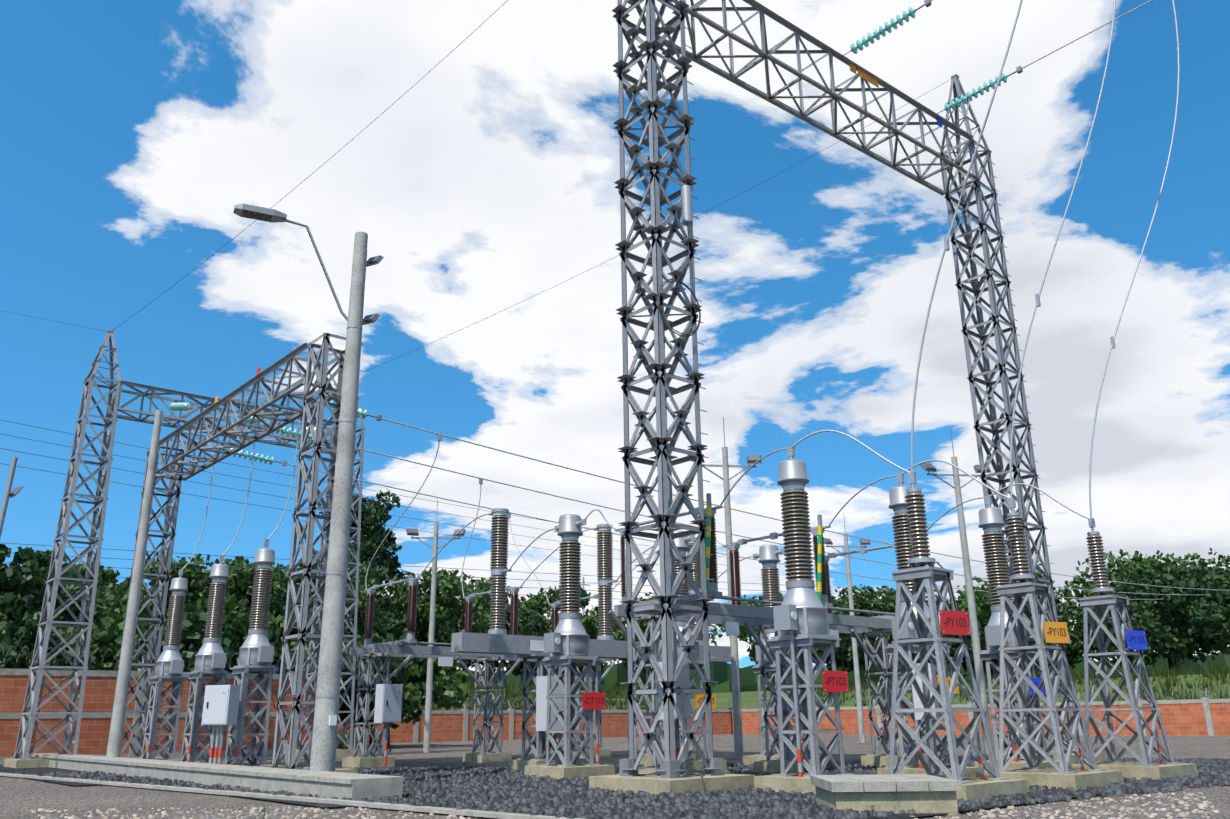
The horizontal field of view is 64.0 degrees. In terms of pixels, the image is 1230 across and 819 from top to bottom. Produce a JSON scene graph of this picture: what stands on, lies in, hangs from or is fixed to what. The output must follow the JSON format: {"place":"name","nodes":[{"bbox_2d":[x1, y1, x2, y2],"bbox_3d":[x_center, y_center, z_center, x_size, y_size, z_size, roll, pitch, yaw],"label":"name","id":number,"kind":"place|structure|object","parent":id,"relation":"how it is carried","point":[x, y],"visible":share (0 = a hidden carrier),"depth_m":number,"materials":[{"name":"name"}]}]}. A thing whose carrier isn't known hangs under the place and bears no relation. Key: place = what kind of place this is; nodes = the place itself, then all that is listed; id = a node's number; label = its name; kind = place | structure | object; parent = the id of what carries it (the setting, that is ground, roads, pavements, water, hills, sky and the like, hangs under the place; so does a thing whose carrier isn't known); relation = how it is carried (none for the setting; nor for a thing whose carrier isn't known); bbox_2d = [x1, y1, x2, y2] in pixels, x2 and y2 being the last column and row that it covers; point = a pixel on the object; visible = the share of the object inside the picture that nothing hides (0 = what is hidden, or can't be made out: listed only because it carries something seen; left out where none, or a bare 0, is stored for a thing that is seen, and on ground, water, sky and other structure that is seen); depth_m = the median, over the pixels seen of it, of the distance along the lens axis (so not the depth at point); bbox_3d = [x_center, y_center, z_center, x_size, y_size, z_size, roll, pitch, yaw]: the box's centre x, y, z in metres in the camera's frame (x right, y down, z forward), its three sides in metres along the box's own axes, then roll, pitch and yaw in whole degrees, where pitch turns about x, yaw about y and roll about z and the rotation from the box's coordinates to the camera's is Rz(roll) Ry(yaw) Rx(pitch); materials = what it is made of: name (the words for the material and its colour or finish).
{"place":"outdoors","nodes":[
{"label":"outdoors","id":0,"kind":"place"},
{"bbox_2d":[0,734,1229,818],"bbox_3d":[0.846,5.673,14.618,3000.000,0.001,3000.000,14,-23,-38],"label":"terrain","id":1,"kind":"structure","parent":0,"point":[20,798],"depth_m":14.26,"materials":[{"name":"grey gravel"}]},
{"bbox_2d":[0,420,1064,679],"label":"power lines","id":2,"kind":"object","parent":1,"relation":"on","point":[362,510],"visible":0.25,"depth_m":77.44,"materials":[{"name":"grey metal"}]},
{"bbox_2d":[262,805,874,818],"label":"weeds","id":3,"kind":"object","parent":1,"relation":"on","point":[706,817],"visible":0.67,"depth_m":10.14,"materials":[{"name":"green plant"}]},
{"bbox_2d":[0,488,1229,746],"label":"trees","id":4,"kind":"object","parent":1,"relation":"on","point":[1176,628],"visible":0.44,"depth_m":67.74,"materials":[{"name":"green plant"}]},
{"bbox_2d":[0,645,1229,764],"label":"perimeter wall","id":5,"kind":"structure","parent":1,"relation":"on","point":[1205,716],"depth_m":45.03,"materials":[{"name":"brick"}]},
{"bbox_2d":[0,750,1229,818],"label":"yard crushed rock","id":6,"kind":"object","parent":1,"relation":"on","point":[614,758],"visible":0.19,"depth_m":21.81,"materials":[{"name":"grey gravel"}]},
{"bbox_2d":[0,410,162,757],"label":"poles","id":7,"kind":"object","parent":6,"relation":"on","point":[118,716],"visible":0.81,"depth_m":24.68,"materials":[{"name":"metal"}]},
{"bbox_2d":[3,330,364,767],"bbox_3d":[-11.707,4.239,29.814,9.500,12.725,3.200,14,-23,-38],"label":"lattice gantry","id":8,"kind":"object","parent":6,"relation":"on","point":[56,562],"visible":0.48,"depth_m":28.40,"materials":[{"name":"metal"}]},
{"bbox_2d":[30,753,404,800],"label":"cable trench slab","id":9,"kind":"structure","parent":6,"relation":"on","point":[341,785],"depth_m":15.98,"materials":[{"name":"concrete"}]},
{"bbox_2d":[141,416,300,767],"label":"current transformers","id":10,"kind":"object","parent":6,"relation":"on","point":[222,703],"visible":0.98,"depth_m":21.78,"materials":[{"name":"metal"}]},
{"bbox_2d":[111,332,381,772],"bbox_3d":[-8.730,4.191,23.789,3.206,9.125,12.500,14,-23,-38],"label":"lattice gantry","id":11,"kind":"object","parent":6,"relation":"on","point":[316,436],"visible":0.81,"depth_m":21.11,"materials":[{"name":"metal"}]},
{"bbox_2d":[4,0,1229,603],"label":"power lines","id":12,"kind":"object","parent":11,"relation":"hanging from","point":[586,472],"visible":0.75,"depth_m":28.67,"materials":[{"name":"grey metal"}]},
{"bbox_2d":[233,204,383,771],"bbox_3d":[-5.567,1.213,16.820,2.743,9.940,0.528,9,-20,-28],"label":"concrete lamp pole","id":13,"kind":"object","parent":6,"relation":"on","point":[324,737],"visible":0.96,"depth_m":16.96,"materials":[{"name":"grey concrete"}]},
{"bbox_2d":[0,773,932,818],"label":"yard kerb","id":14,"kind":"structure","parent":6,"relation":"on","point":[478,813],"depth_m":12.98,"materials":[{"name":"concrete"}]},
{"bbox_2d":[342,577,614,767],"bbox_3d":[-3.292,7.130,25.981,8.742,4.710,2.893,14,-23,-38],"label":"disconnector","id":15,"kind":"object","parent":6,"relation":"on","point":[387,709],"visible":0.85,"depth_m":24.64,"materials":[{"name":"metal"}]},
{"bbox_2d":[451,508,730,770],"bbox_3d":[-0.126,5.483,22.610,8.000,5.750,1.275,14,-23,-38],"label":"circuit breaker","id":16,"kind":"object","parent":6,"relation":"on","point":[496,639],"visible":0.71,"depth_m":21.22,"materials":[{"name":"metal"}]},
{"bbox_2d":[524,514,804,778],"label":"current transformers","id":17,"kind":"object","parent":6,"relation":"on","point":[567,643],"visible":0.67,"depth_m":19.01,"materials":[{"name":"metal"}]},
{"bbox_2d":[584,697,603,703],"bbox_3d":[-0.399,5.480,18.536,0.408,0.116,0.005,8,-19,-25],"label":"label text","id":18,"kind":"object","parent":17,"relation":"attached to","point":[592,700],"visible":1,"depth_m":18.53,"materials":[{"name":"black paint"}]},
{"bbox_2d":[406,417,993,758],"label":"utility poles","id":19,"kind":"object","parent":6,"relation":"on","point":[736,695],"visible":0.85,"depth_m":28.12,"materials":[{"name":"concrete"}]},
{"bbox_2d":[608,493,918,773],"bbox_3d":[3.241,4.731,19.058,8.827,4.970,2.919,14,-23,-38],"label":"disconnector","id":20,"kind":"object","parent":6,"relation":"on","point":[734,615],"visible":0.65,"depth_m":18.62,"materials":[{"name":"metal"}]},
{"bbox_2d":[419,448,984,590],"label":"connecting cables","id":21,"kind":"object","parent":20,"relation":"on","point":[756,462],"visible":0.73,"depth_m":20.16,"materials":[{"name":"grey"}]},
{"bbox_2d":[810,774,961,815],"bbox_3d":[3.063,4.481,11.257,1.390,0.500,1.420,-1,-18,1],"label":"cable pit","id":22,"kind":"object","parent":6,"relation":"on","point":[917,793],"visible":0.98,"depth_m":10.66,"materials":[{"name":"concrete"}]},
{"bbox_2d":[754,446,1058,793],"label":"current transformers","id":23,"kind":"object","parent":6,"relation":"on","point":[801,622],"visible":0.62,"depth_m":15.20,"materials":[{"name":"metal"}]},
{"bbox_2d":[825,677,845,684],"bbox_3d":[3.227,3.974,14.400,0.370,0.112,0.002,8,-19,-25],"label":"label text","id":24,"kind":"object","parent":23,"relation":"attached to","point":[837,680],"visible":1,"depth_m":14.40,"materials":[{"name":"black paint"}]},
{"bbox_2d":[889,472,1197,800],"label":"surge arresters","id":25,"kind":"object","parent":6,"relation":"on","point":[993,780],"visible":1,"depth_m":14.68,"materials":[{"name":"metal"}]},
{"bbox_2d":[944,617,965,626],"bbox_3d":[4.510,2.820,13.052,0.393,0.119,0.004,8,-19,-25],"label":"sign lettering","id":26,"kind":"object","parent":25,"relation":"attached to","point":[956,621],"visible":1,"depth_m":13.06,"materials":[{"name":"black paint"}]},
{"bbox_2d":[1047,628,1065,635],"bbox_3d":[6.638,3.343,14.795,0.393,0.119,0.004,8,-19,-25],"label":"sign lettering","id":27,"kind":"object","parent":25,"relation":"attached to","point":[1057,630],"visible":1,"depth_m":14.80,"materials":[{"name":"black paint"}]},
{"bbox_2d":[1129,636,1144,642],"bbox_3d":[8.766,3.867,16.537,0.393,0.119,0.004,8,-19,-25],"label":"sign lettering","id":28,"kind":"object","parent":25,"relation":"attached to","point":[1137,638],"visible":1,"depth_m":16.56,"materials":[{"name":"black paint"}]},
{"bbox_2d":[5,757,1229,818],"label":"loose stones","id":29,"kind":"object","parent":1,"relation":"on","point":[751,801],"visible":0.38,"depth_m":12.67,"materials":[{"name":"beige gravel"}]},
{"bbox_2d":[450,652,1229,692],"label":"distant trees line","id":30,"kind":"object","parent":1,"relation":"on","point":[720,673],"visible":0.06,"depth_m":194.56,"materials":[{"name":"green plant"}]},
{"bbox_2d":[589,0,1151,794],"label":"gantry line","id":31,"kind":"object","parent":1,"relation":"on","point":[671,776],"visible":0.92,"depth_m":17.93,"materials":[{"name":"metal"}]},
{"bbox_2d":[792,0,1179,518],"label":"power cables","id":32,"kind":"object","parent":31,"relation":"hanging from","point":[947,248],"visible":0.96,"depth_m":16.46,"materials":[{"name":"silver metal"}]},
{"bbox_2d":[0,0,1229,671],"label":"sky","id":33,"kind":"structure","parent":0,"point":[133,132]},
{"bbox_2d":[350,674,1229,710],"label":"grass bank","id":34,"kind":"structure","parent":0,"point":[747,697],"depth_m":63.90,"materials":[{"name":"green plant"}]},
{"bbox_2d":[166,662,1229,751],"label":"grass tufts","id":35,"kind":"object","parent":34,"relation":"on","point":[611,691],"visible":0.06,"depth_m":67.19,"materials":[{"name":"green plant"}]}
]}

